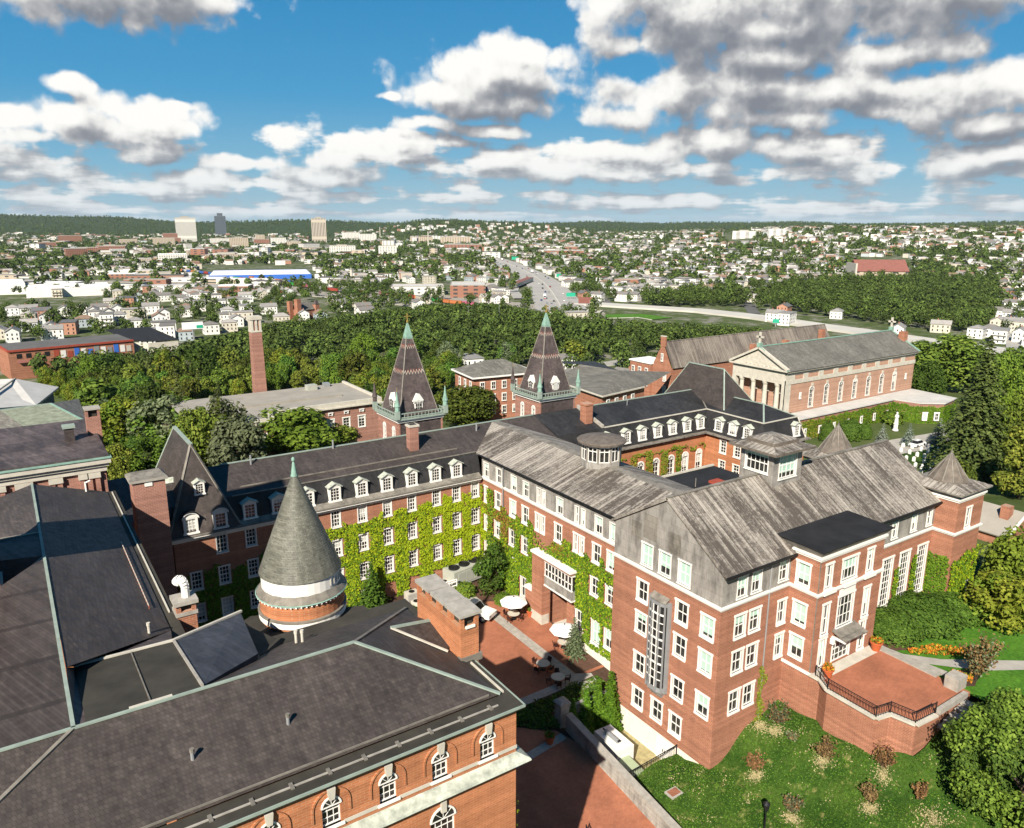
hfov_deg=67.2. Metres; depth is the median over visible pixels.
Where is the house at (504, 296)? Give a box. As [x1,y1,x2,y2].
[498,293,508,302]
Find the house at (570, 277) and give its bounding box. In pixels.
[563,276,576,279]
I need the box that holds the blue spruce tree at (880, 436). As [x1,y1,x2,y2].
[874,423,887,441]
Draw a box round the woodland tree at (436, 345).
[431,339,444,350]
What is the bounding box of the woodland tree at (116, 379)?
[108,375,121,384]
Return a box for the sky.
[0,0,1023,223]
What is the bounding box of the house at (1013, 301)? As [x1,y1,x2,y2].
[1004,298,1021,306]
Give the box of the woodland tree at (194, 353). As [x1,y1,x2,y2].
[184,342,220,362]
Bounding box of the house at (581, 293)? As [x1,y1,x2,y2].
[577,289,587,298]
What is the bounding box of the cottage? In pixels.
[977,501,1023,542]
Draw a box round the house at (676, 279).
[674,278,688,284]
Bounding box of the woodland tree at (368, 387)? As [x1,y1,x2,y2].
[362,382,377,392]
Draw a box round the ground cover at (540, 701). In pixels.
[516,674,607,730]
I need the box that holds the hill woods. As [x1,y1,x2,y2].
[0,214,1023,244]
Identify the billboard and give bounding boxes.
[182,322,203,339]
[578,297,593,308]
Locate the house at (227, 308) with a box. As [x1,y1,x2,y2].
[220,306,234,311]
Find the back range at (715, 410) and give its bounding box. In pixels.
[533,362,810,475]
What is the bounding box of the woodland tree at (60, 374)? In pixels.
[51,367,71,383]
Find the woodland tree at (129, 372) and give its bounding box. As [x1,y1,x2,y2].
[122,361,156,379]
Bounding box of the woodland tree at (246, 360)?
[238,354,250,367]
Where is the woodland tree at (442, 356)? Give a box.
[438,350,456,365]
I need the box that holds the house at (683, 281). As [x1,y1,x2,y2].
[677,279,689,284]
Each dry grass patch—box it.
[739,769,767,785]
[748,720,770,734]
[761,720,790,739]
[774,808,803,827]
[808,750,840,778]
[855,798,883,822]
[861,758,898,789]
[908,792,964,827]
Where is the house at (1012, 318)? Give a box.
[1003,316,1023,327]
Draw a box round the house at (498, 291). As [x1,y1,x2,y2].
[492,290,506,294]
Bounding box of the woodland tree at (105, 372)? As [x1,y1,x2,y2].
[99,360,128,384]
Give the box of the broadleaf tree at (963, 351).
[911,332,988,390]
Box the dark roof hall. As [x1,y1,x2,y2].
[106,327,179,354]
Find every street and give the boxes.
[743,299,759,313]
[1006,333,1022,349]
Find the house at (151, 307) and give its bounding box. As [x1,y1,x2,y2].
[141,301,159,314]
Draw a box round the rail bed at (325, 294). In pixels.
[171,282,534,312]
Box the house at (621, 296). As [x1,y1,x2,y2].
[615,290,629,301]
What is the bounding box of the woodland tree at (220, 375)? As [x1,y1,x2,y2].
[209,367,236,395]
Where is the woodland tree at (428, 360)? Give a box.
[423,356,437,368]
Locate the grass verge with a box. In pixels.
[605,314,672,319]
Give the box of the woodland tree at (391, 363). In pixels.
[388,360,395,367]
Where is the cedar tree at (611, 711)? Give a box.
[602,688,621,731]
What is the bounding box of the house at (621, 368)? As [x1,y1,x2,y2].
[615,366,629,370]
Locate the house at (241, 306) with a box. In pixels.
[238,303,251,309]
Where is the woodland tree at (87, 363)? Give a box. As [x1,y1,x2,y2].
[76,353,104,381]
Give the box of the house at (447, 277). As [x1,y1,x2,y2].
[445,274,453,279]
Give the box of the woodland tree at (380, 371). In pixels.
[370,367,385,375]
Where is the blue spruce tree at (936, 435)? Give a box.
[925,418,948,446]
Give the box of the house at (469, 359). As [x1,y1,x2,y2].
[458,353,483,365]
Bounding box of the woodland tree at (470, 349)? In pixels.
[467,342,472,354]
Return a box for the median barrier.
[491,257,560,308]
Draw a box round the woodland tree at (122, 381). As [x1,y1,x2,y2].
[119,378,127,387]
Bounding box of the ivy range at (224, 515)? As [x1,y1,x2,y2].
[107,414,556,627]
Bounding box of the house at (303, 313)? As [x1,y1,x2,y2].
[298,308,309,320]
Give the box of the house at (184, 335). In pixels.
[177,328,194,340]
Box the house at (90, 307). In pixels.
[86,305,99,314]
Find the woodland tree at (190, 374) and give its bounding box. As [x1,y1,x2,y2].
[180,370,195,378]
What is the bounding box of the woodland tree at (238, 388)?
[228,379,247,394]
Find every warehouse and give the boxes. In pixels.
[0,279,25,294]
[26,282,110,297]
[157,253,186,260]
[209,269,311,278]
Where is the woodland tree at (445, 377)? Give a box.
[438,370,451,389]
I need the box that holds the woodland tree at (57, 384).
[50,380,63,396]
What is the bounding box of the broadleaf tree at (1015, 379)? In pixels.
[977,352,1023,417]
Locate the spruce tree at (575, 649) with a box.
[562,617,587,663]
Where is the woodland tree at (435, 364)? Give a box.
[428,362,439,369]
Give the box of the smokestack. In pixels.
[247,315,266,392]
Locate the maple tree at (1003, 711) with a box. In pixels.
[941,685,1023,827]
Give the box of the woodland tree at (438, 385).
[426,367,443,394]
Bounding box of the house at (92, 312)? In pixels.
[87,308,101,317]
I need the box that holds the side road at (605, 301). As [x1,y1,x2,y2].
[576,273,611,302]
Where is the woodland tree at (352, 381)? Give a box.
[350,373,359,384]
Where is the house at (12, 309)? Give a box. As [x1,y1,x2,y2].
[5,304,19,315]
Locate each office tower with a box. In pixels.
[175,216,196,241]
[214,213,226,234]
[311,217,326,241]
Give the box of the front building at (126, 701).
[0,480,531,827]
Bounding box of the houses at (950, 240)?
[0,221,1023,287]
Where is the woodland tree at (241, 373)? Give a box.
[229,364,251,393]
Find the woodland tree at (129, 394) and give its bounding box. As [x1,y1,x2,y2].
[116,389,136,401]
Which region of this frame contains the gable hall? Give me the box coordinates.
[652,324,829,394]
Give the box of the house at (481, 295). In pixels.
[479,292,493,301]
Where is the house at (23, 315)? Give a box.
[21,311,37,317]
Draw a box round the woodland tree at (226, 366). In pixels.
[223,363,232,371]
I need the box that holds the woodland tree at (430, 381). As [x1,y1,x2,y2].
[425,371,432,387]
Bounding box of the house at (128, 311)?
[120,307,146,318]
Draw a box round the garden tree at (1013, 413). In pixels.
[988,388,1023,471]
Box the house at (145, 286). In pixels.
[142,284,151,292]
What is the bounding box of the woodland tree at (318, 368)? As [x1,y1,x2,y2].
[314,354,331,374]
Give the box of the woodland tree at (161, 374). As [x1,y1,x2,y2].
[155,370,168,378]
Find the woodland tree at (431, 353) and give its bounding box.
[421,350,437,364]
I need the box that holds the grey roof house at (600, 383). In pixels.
[562,361,669,407]
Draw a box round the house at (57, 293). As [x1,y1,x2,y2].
[51,288,63,297]
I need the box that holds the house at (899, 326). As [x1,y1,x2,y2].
[893,322,906,333]
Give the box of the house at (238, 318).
[228,313,243,326]
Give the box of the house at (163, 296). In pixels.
[155,291,170,301]
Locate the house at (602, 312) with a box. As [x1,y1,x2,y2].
[587,308,605,316]
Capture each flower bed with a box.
[908,643,967,655]
[951,669,973,683]
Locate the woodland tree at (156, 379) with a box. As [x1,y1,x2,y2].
[151,376,168,389]
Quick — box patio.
[472,601,604,698]
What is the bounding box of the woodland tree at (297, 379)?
[289,370,304,387]
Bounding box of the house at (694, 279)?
[689,278,698,283]
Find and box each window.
[189,570,204,591]
[196,602,207,622]
[215,534,228,554]
[218,564,231,585]
[221,595,233,616]
[245,528,257,547]
[247,557,258,578]
[250,589,259,608]
[261,821,280,827]
[321,795,344,827]
[327,418,334,431]
[330,510,341,529]
[332,538,343,556]
[342,416,350,428]
[357,414,365,427]
[357,505,367,523]
[358,532,368,551]
[360,561,369,579]
[378,772,400,808]
[382,500,392,517]
[383,422,385,437]
[383,527,393,545]
[384,555,394,573]
[392,426,395,435]
[407,495,416,512]
[408,521,417,539]
[409,549,418,567]
[430,750,451,785]
[430,805,455,827]
[432,490,441,506]
[432,516,441,533]
[433,543,442,561]
[452,486,460,502]
[452,511,461,528]
[453,538,461,555]
[471,482,479,498]
[471,507,479,524]
[471,534,479,550]
[478,731,497,764]
[483,461,488,478]
[483,484,487,503]
[484,514,487,530]
[491,381,495,389]
[494,490,501,510]
[494,519,500,538]
[495,467,501,485]
[502,380,506,388]
[502,392,506,400]
[502,404,506,412]
[508,527,515,547]
[509,498,516,518]
[510,474,516,492]
[520,402,523,415]
[520,575,526,597]
[521,504,528,526]
[521,535,528,555]
[522,480,528,499]
[534,511,539,532]
[536,487,540,504]
[540,489,545,507]
[540,514,545,535]
[553,521,562,544]
[555,496,563,516]
[572,531,578,553]
[574,505,578,524]
[575,608,582,635]
[578,534,584,556]
[580,508,585,527]
[589,574,598,598]
[590,618,599,647]
[591,541,601,565]
[593,514,602,536]
[603,627,610,652]
[604,583,612,607]
[605,548,613,574]
[608,521,614,542]
[631,683,643,712]
[632,648,645,677]
[634,608,647,637]
[635,576,649,605]
[637,461,643,469]
[640,540,653,569]
[649,694,663,724]
[652,458,659,474]
[657,549,671,578]
[667,454,674,473]
[667,709,682,740]
[669,673,684,704]
[672,631,687,662]
[674,597,689,628]
[676,558,691,589]
[681,451,688,470]
[693,688,709,721]
[695,448,701,467]
[696,646,712,678]
[699,611,715,643]
[718,439,726,454]
[718,459,725,468]
[727,686,741,716]
[730,646,744,676]
[732,446,740,459]
[732,463,739,473]
[733,610,747,640]
[736,574,749,600]
[741,679,755,709]
[743,449,768,475]
[745,640,759,669]
[748,605,762,634]
[750,569,762,594]
[773,630,784,659]
[776,596,787,626]
[777,453,797,480]
[778,559,789,583]
[787,630,804,661]
[790,597,808,628]
[794,558,812,589]
[807,386,813,407]
[816,635,827,671]
[819,601,831,637]
[822,383,828,404]
[823,561,835,591]
[835,589,856,628]
[837,380,843,401]
[840,552,860,583]
[851,378,857,398]
[856,617,867,651]
[860,583,871,618]
[865,376,870,395]
[865,545,876,574]
[877,555,894,606]
[878,373,883,393]
[891,371,896,390]
[891,520,899,540]
[896,548,911,597]
[910,513,918,532]
[913,541,929,591]
[922,412,927,420]
[925,508,933,526]
[933,412,939,420]
[964,505,973,528]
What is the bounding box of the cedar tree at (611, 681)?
[601,671,623,731]
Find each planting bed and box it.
[566,649,601,672]
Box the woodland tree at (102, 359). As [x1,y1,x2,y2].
[93,353,124,383]
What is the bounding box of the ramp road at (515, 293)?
[509,273,531,298]
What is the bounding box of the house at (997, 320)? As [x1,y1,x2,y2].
[989,315,1004,326]
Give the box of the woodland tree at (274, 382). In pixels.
[265,367,284,390]
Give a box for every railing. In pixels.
[629,744,676,777]
[815,665,937,722]
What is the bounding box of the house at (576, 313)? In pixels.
[564,310,587,317]
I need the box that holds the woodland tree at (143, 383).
[121,379,147,388]
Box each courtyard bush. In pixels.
[378,594,390,603]
[454,581,475,598]
[492,591,510,606]
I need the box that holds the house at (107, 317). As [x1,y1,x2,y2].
[98,311,114,326]
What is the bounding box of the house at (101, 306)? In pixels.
[90,302,108,309]
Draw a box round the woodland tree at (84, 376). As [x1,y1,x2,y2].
[78,371,106,385]
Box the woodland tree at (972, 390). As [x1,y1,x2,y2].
[963,375,974,392]
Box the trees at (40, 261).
[0,219,1023,368]
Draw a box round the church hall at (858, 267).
[846,259,909,275]
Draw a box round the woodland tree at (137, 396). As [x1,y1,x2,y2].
[131,383,140,433]
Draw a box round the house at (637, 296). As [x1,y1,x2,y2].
[628,290,641,300]
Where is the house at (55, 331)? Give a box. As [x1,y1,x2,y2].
[40,323,63,339]
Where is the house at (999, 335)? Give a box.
[990,327,1010,343]
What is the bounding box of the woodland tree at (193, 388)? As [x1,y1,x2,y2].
[179,377,201,400]
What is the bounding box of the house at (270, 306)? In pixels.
[259,302,277,314]
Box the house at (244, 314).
[229,310,252,324]
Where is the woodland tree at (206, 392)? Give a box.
[200,387,215,398]
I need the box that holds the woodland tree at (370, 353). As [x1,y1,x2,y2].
[363,349,382,363]
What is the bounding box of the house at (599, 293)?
[590,290,604,300]
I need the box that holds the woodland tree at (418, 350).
[397,343,421,355]
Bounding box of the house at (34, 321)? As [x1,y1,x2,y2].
[19,317,38,331]
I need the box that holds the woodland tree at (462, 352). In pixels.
[460,344,464,360]
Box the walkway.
[516,727,655,827]
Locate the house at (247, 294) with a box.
[237,291,252,301]
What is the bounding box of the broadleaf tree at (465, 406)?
[433,385,499,425]
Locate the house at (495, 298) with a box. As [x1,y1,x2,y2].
[489,293,501,303]
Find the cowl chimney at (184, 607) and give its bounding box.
[169,575,198,632]
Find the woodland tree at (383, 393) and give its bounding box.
[381,388,386,399]
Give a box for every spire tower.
[372,313,447,437]
[510,304,580,437]
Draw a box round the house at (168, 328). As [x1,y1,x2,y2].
[159,322,175,337]
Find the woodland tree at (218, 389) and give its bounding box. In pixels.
[216,381,221,396]
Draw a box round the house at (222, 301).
[215,298,225,309]
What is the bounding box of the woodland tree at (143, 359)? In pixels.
[139,343,150,372]
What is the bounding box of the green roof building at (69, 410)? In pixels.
[0,399,84,428]
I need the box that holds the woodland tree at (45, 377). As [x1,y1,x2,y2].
[34,365,53,384]
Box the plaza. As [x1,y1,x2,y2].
[889,432,946,453]
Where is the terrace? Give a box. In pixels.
[805,644,973,755]
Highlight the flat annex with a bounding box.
[629,356,670,395]
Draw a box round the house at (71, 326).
[59,319,79,334]
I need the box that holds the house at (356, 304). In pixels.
[353,302,371,313]
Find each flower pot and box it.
[526,606,531,616]
[544,730,554,744]
[822,661,834,677]
[870,636,883,651]
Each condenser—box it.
[404,588,416,602]
[411,598,416,606]
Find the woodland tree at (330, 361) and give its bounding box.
[319,352,346,383]
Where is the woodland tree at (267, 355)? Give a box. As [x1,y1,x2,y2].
[263,347,275,362]
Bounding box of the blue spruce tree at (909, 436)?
[899,423,914,446]
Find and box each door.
[655,736,672,759]
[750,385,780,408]
[830,636,849,661]
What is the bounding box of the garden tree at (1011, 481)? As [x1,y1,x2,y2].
[990,421,1023,497]
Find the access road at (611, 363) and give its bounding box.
[598,360,626,365]
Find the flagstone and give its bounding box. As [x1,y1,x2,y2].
[573,673,595,688]
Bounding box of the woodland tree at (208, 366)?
[189,356,217,379]
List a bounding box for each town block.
[0,274,25,278]
[8,271,36,275]
[18,275,48,279]
[24,279,62,280]
[29,243,45,248]
[29,281,83,283]
[37,241,56,246]
[41,268,61,273]
[57,235,81,241]
[64,248,87,256]
[77,247,97,251]
[90,280,150,288]
[93,270,127,274]
[95,244,124,249]
[108,272,137,278]
[109,249,126,252]
[114,258,151,261]
[119,239,137,243]
[123,278,171,283]
[125,274,187,278]
[125,284,196,290]
[128,269,163,272]
[135,271,193,275]
[152,237,174,246]
[163,233,177,237]
[169,266,199,270]
[171,276,226,281]
[183,243,191,247]
[190,248,207,254]
[201,277,239,283]
[205,252,247,256]
[210,238,228,242]
[210,260,243,263]
[212,249,233,252]
[216,278,269,283]
[218,284,252,291]
[229,237,248,246]
[249,252,261,255]
[252,280,281,285]
[254,239,269,243]
[255,235,264,238]
[259,247,270,253]
[268,251,290,256]
[270,238,285,243]
[285,249,298,251]
[287,240,300,246]
[298,243,319,246]
[300,251,321,256]
[302,247,321,249]
[304,259,341,263]
[318,276,362,282]
[328,278,376,286]
[329,244,354,252]
[342,232,359,238]
[351,250,365,253]
[359,234,375,240]
[378,246,396,253]
[382,240,395,244]
[391,283,443,294]
[410,237,432,241]
[422,226,430,229]
[430,248,437,254]
[440,236,470,243]
[444,244,481,247]
[482,251,500,257]
[544,249,583,253]
[565,245,577,249]
[615,278,638,283]
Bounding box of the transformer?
[618,755,643,777]
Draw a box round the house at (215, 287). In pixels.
[205,284,217,292]
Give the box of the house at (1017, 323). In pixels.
[1007,320,1023,332]
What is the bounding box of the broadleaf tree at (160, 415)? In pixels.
[125,391,194,444]
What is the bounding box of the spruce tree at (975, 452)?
[920,336,1015,484]
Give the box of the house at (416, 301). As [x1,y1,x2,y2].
[411,298,424,309]
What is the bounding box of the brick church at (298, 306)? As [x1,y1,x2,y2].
[287,299,319,319]
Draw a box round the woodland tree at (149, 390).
[132,381,169,403]
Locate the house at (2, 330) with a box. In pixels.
[0,325,7,339]
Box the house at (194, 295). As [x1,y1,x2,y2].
[190,292,199,299]
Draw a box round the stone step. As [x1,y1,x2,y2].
[516,733,565,767]
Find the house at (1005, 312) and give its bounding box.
[1002,308,1018,316]
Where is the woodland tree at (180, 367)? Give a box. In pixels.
[167,359,188,375]
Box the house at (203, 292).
[199,291,210,301]
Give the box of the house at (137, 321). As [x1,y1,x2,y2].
[126,317,142,327]
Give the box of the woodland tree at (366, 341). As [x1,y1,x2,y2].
[349,332,380,356]
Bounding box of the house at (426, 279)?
[422,275,436,283]
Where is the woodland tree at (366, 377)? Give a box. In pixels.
[354,369,378,388]
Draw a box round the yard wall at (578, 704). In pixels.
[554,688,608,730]
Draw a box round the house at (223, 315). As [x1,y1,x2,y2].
[218,311,230,323]
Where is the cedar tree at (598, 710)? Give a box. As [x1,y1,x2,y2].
[590,679,607,729]
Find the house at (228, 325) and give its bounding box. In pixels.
[221,319,237,332]
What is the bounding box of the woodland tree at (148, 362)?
[144,354,151,375]
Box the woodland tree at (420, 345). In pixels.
[414,338,424,358]
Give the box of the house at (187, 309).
[174,304,191,316]
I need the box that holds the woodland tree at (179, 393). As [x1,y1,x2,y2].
[168,369,186,413]
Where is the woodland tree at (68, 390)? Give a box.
[61,379,81,400]
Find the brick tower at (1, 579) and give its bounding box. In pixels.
[0,571,2,585]
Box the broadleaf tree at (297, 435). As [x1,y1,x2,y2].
[255,403,340,454]
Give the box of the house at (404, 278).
[402,275,408,281]
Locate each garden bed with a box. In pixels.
[873,588,980,650]
[959,670,975,685]
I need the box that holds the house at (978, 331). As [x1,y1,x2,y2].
[967,325,987,338]
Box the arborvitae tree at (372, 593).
[356,562,386,608]
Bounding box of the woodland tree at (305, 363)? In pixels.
[297,356,317,376]
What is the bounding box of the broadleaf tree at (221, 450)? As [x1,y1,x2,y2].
[203,413,270,466]
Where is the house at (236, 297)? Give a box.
[226,295,241,306]
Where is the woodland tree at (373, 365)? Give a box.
[363,360,385,372]
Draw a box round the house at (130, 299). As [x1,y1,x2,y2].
[122,296,134,306]
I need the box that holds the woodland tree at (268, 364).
[265,361,277,369]
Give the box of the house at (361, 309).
[355,305,374,313]
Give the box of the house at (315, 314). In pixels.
[312,309,327,319]
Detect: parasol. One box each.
[500,595,526,612]
[550,622,577,637]
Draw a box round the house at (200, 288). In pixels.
[194,287,205,290]
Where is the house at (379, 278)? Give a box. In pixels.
[377,276,386,284]
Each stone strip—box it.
[469,595,574,676]
[520,677,582,704]
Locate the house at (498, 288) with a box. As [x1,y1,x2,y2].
[491,287,504,290]
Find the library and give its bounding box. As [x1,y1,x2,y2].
[169,381,382,456]
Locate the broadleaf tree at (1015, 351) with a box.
[983,346,1023,387]
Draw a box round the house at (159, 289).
[151,287,162,291]
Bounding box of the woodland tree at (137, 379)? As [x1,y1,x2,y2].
[125,371,162,387]
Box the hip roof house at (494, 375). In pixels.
[451,359,526,421]
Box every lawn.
[635,700,1023,827]
[897,606,1023,716]
[902,445,949,472]
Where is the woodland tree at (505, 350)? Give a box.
[496,341,518,361]
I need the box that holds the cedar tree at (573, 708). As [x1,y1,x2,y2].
[564,698,578,729]
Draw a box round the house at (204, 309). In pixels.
[192,299,205,310]
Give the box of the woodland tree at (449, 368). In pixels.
[445,362,454,382]
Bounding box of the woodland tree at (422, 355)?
[421,353,427,370]
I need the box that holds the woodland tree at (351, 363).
[335,351,371,382]
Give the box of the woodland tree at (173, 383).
[164,379,185,395]
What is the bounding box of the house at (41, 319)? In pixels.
[38,310,46,323]
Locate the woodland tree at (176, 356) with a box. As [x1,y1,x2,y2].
[170,353,185,364]
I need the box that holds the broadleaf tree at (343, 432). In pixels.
[327,424,358,444]
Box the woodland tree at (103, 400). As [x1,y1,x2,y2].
[96,397,119,443]
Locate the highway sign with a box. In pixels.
[566,293,574,297]
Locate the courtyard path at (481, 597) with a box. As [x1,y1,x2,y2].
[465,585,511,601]
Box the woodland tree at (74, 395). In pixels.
[72,388,82,399]
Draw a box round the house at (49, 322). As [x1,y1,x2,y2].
[42,320,57,324]
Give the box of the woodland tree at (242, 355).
[238,352,250,361]
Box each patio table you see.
[507,610,519,619]
[536,659,549,670]
[551,672,564,683]
[558,638,569,648]
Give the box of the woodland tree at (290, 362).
[278,354,296,373]
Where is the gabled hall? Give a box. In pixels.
[610,422,992,768]
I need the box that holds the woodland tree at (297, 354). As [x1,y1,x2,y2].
[289,348,307,369]
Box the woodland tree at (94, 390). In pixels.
[73,376,123,405]
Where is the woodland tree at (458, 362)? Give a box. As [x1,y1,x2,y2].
[442,354,464,367]
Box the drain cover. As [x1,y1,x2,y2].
[664,786,682,799]
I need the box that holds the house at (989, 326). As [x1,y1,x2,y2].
[984,324,999,336]
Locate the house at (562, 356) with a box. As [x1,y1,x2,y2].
[560,353,574,368]
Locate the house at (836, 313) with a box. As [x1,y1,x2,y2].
[829,308,843,318]
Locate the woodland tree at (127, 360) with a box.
[123,357,133,362]
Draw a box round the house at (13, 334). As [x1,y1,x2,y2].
[3,325,21,342]
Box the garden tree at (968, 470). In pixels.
[957,458,977,479]
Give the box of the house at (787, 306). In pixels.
[777,302,792,310]
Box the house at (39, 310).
[31,306,51,319]
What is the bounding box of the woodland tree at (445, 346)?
[436,339,462,362]
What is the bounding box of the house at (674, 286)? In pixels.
[669,284,680,288]
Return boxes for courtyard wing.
[476,421,692,670]
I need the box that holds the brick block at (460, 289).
[450,281,485,297]
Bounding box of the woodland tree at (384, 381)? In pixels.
[376,367,393,406]
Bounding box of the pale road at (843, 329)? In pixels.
[574,302,1020,353]
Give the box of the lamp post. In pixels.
[763,801,770,827]
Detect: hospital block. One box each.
[732,230,755,238]
[767,228,784,237]
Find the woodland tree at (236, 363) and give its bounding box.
[230,361,246,369]
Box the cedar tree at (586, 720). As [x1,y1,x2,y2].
[578,689,595,734]
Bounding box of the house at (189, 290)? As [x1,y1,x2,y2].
[184,288,198,295]
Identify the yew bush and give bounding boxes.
[873,605,926,647]
[888,589,969,641]
[924,591,985,628]
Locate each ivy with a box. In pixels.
[179,549,265,626]
[325,486,483,605]
[480,484,612,660]
[621,442,705,475]
[753,665,767,721]
[801,402,893,437]
[874,553,929,621]
[892,402,918,423]
[915,406,943,423]
[922,551,949,593]
[943,400,956,422]
[947,544,978,594]
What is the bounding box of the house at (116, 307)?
[111,302,122,310]
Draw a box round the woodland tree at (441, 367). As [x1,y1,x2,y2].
[435,364,450,374]
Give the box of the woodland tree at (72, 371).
[66,363,79,382]
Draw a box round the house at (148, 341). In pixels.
[139,327,155,342]
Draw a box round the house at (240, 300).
[238,297,250,303]
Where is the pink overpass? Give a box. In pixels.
[505,277,532,287]
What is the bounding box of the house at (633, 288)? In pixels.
[627,285,637,291]
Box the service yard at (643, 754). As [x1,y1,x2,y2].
[620,729,659,769]
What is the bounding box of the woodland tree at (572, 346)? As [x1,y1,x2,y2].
[563,339,586,364]
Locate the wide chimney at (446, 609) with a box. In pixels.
[415,573,481,661]
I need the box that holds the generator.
[594,724,633,759]
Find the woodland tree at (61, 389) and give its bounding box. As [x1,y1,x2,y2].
[59,382,67,399]
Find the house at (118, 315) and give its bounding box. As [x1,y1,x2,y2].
[114,311,126,323]
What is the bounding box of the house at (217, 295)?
[211,293,221,300]
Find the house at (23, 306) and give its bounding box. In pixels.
[18,304,38,315]
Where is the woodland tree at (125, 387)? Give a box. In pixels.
[117,384,135,398]
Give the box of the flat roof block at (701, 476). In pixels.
[661,464,738,488]
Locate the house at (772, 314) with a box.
[765,308,784,321]
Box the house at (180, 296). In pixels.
[170,293,185,304]
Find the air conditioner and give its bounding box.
[443,557,481,587]
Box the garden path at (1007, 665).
[905,654,1023,669]
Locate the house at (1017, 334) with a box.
[1011,325,1023,341]
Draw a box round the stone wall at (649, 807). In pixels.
[565,712,680,827]
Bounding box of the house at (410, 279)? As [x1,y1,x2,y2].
[406,276,415,282]
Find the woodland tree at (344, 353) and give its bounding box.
[337,350,354,357]
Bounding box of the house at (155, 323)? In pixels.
[148,319,176,334]
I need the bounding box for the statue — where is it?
[892,412,898,430]
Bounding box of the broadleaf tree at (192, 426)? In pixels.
[168,406,232,466]
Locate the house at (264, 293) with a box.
[257,288,267,299]
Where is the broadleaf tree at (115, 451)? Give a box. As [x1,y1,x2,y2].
[105,442,135,479]
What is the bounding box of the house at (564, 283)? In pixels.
[561,280,573,287]
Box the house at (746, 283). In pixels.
[736,280,748,286]
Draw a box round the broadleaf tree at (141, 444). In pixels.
[119,433,165,471]
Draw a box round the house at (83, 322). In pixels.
[75,315,93,327]
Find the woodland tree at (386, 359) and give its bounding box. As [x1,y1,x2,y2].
[380,356,394,364]
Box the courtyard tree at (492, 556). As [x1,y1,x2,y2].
[471,535,511,596]
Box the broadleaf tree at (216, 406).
[195,393,248,448]
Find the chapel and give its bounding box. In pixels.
[729,317,956,437]
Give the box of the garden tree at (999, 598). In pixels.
[958,569,1023,634]
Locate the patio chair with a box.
[565,673,570,683]
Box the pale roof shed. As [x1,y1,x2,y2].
[0,378,58,408]
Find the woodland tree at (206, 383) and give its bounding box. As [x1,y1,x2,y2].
[199,378,215,391]
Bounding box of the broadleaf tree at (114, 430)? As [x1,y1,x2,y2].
[96,395,152,444]
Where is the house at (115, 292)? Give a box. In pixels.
[111,289,122,297]
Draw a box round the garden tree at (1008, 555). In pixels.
[976,523,1023,580]
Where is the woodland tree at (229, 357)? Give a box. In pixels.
[214,345,239,369]
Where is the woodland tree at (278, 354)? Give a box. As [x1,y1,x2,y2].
[269,347,295,365]
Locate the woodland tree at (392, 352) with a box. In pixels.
[385,347,398,359]
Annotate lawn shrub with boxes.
[742,751,767,770]
[762,698,791,725]
[782,793,804,812]
[785,730,799,741]
[811,734,839,759]
[857,778,882,803]
[872,739,897,767]
[911,779,931,799]
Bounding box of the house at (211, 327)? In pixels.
[202,321,219,334]
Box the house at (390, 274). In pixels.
[389,273,399,280]
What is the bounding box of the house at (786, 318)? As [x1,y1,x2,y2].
[777,311,796,325]
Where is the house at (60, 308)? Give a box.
[57,303,71,316]
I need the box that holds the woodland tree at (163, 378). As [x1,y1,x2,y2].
[161,376,169,380]
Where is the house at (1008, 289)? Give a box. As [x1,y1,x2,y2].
[1006,288,1017,292]
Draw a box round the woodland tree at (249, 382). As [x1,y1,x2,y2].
[246,374,266,392]
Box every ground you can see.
[0,215,1023,827]
[195,577,609,813]
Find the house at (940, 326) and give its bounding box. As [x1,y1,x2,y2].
[930,318,952,333]
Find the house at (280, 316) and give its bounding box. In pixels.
[272,312,289,321]
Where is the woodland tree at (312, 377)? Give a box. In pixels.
[304,364,319,384]
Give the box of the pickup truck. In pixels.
[470,598,496,622]
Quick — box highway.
[495,257,585,310]
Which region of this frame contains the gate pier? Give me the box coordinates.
[553,696,570,728]
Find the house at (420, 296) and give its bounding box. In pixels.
[415,295,429,303]
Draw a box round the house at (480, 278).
[476,276,485,282]
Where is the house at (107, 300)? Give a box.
[103,296,120,308]
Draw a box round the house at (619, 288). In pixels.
[610,286,625,291]
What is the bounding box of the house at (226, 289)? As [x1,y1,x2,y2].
[216,287,230,296]
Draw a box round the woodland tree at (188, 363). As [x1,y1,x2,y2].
[184,360,190,371]
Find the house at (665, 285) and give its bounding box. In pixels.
[658,284,668,289]
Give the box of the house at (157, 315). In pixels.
[151,310,165,320]
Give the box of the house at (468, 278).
[464,275,473,280]
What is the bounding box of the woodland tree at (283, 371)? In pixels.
[274,361,291,386]
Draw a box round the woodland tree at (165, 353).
[151,348,175,364]
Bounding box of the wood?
[27,266,1004,377]
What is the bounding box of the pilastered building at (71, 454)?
[0,405,111,496]
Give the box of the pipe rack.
[446,579,456,586]
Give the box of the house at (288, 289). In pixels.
[282,287,293,296]
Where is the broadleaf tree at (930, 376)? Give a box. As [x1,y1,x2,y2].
[911,359,947,394]
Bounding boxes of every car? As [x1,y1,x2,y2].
[441,299,449,303]
[450,300,461,303]
[908,439,925,446]
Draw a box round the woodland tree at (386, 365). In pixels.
[383,362,388,370]
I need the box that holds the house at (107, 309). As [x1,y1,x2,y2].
[102,306,114,311]
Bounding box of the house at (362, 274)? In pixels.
[357,273,367,276]
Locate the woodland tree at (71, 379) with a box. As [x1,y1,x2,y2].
[67,377,77,389]
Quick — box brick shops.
[0,334,134,379]

